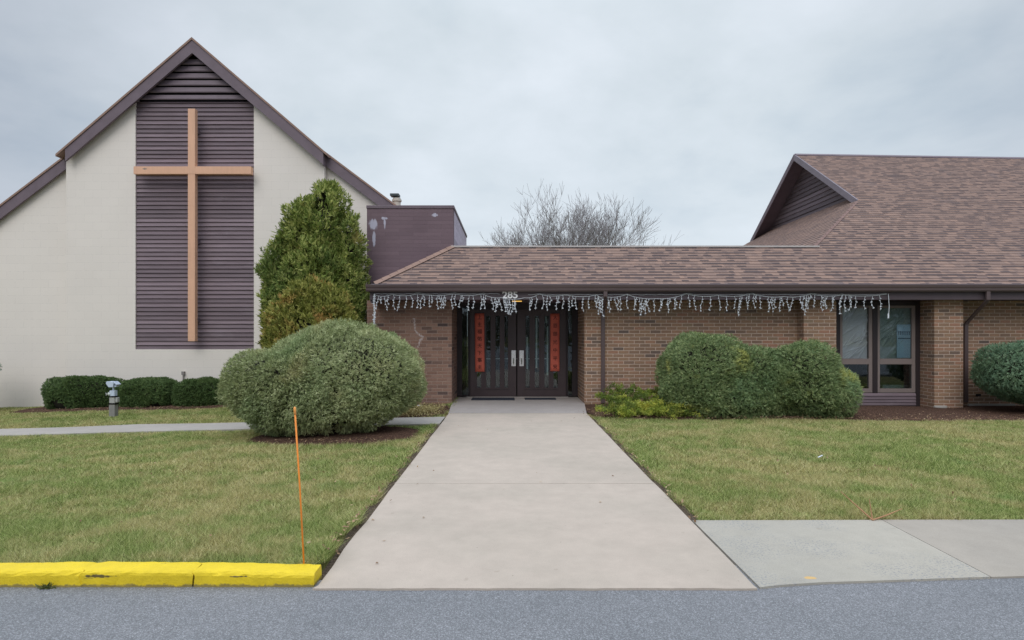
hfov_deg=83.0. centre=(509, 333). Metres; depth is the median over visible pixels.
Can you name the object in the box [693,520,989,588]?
pavement
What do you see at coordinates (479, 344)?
paper banner
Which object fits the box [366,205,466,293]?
metal-clad flat-roofed block
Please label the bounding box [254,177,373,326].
arborvitae tree
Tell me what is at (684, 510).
bare soil
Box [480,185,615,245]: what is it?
bare tree
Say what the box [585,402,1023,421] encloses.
mulch bed
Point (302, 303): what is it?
arborvitae tree
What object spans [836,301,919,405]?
window
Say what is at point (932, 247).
brick building
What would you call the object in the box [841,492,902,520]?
fallen twig
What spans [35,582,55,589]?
weed
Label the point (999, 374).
rounded shrub
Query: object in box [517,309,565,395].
door
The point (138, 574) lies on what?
kerb stone
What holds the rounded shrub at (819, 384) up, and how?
on the mulch bed at (899, 412)
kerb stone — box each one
[0,562,95,586]
[79,561,201,586]
[193,562,321,586]
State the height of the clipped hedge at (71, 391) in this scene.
0.935 m
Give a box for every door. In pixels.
[470,309,515,395]
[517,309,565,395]
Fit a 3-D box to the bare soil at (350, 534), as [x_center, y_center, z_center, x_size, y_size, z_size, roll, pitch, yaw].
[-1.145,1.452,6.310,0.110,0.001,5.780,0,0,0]
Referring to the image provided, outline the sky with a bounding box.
[0,0,1023,245]
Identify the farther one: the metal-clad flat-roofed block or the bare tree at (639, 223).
the bare tree at (639, 223)
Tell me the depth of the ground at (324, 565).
5.84 m
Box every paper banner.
[475,313,484,371]
[550,314,558,370]
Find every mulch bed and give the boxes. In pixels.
[10,404,226,412]
[247,426,419,444]
[395,404,449,417]
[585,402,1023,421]
[955,406,1023,416]
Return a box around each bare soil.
[321,425,439,579]
[593,419,697,521]
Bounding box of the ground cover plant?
[399,402,445,416]
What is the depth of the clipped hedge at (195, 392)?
12.60 m
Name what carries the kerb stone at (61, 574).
on the kerb bed
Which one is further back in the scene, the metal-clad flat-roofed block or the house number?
the metal-clad flat-roofed block
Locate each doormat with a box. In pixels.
[471,397,514,399]
[525,398,555,399]
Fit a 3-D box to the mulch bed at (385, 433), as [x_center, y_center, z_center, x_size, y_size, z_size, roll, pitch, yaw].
[-2.522,1.469,8.455,2.480,0.095,1.457,0,0,0]
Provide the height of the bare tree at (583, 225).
11.880 m
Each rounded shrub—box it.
[215,317,427,436]
[654,331,798,418]
[757,338,863,418]
[969,339,1023,405]
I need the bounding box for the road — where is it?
[0,565,1023,639]
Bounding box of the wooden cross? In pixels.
[134,109,252,340]
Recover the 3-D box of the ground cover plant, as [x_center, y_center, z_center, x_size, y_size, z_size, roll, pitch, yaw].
[-1.940,1.373,10.684,1.543,0.199,1.385,0,0,0]
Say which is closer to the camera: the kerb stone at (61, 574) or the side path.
the kerb stone at (61, 574)
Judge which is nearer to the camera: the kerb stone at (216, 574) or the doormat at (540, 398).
the kerb stone at (216, 574)
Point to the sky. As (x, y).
(695, 113)
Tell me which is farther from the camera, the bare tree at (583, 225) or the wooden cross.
the bare tree at (583, 225)
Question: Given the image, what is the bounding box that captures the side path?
[0,417,444,436]
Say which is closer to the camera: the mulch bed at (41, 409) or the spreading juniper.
the spreading juniper
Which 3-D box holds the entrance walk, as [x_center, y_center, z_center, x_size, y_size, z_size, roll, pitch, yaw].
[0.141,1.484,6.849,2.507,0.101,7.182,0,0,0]
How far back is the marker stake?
3.43 m
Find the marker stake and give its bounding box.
[293,407,304,563]
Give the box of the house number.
[502,292,517,297]
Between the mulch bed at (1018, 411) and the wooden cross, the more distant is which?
the wooden cross
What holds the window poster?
attached to the brick building at (932, 247)
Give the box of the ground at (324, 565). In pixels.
[0,390,1021,570]
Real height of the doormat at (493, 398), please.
0.016 m
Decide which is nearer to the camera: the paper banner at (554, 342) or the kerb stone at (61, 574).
the kerb stone at (61, 574)
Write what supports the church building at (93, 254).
on the ground at (324, 565)
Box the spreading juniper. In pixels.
[594,381,703,420]
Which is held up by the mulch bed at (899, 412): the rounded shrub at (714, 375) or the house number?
the rounded shrub at (714, 375)
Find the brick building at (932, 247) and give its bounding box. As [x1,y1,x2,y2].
[366,154,1023,407]
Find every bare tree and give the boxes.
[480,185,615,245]
[505,182,650,245]
[544,193,680,245]
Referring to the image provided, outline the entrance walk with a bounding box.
[313,413,756,590]
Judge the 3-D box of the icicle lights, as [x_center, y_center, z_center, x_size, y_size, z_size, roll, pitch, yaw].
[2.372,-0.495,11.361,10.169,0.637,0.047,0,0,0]
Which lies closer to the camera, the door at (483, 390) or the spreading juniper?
the spreading juniper
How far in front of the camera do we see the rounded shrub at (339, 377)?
8.07 m
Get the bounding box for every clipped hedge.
[40,375,124,408]
[114,376,177,407]
[170,376,226,406]
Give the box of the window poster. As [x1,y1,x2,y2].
[897,325,910,357]
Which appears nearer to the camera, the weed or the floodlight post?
the weed
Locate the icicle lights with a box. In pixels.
[372,293,889,323]
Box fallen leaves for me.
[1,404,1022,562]
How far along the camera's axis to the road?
2.99 m
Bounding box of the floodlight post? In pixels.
[106,381,120,416]
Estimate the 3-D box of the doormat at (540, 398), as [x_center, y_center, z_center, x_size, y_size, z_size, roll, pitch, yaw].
[0.668,1.421,12.705,0.685,0.016,0.310,0,0,0]
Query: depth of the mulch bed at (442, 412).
10.38 m
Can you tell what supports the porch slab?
on the ground at (324, 565)
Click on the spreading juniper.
(634, 406)
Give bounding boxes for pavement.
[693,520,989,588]
[883,519,1023,578]
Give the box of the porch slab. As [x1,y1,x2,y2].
[448,397,585,413]
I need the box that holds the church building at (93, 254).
[0,37,401,407]
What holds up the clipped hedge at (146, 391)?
on the mulch bed at (41, 409)
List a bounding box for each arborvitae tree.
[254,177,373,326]
[255,271,358,350]
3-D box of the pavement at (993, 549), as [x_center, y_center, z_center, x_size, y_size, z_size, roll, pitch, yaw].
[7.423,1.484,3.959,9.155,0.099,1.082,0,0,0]

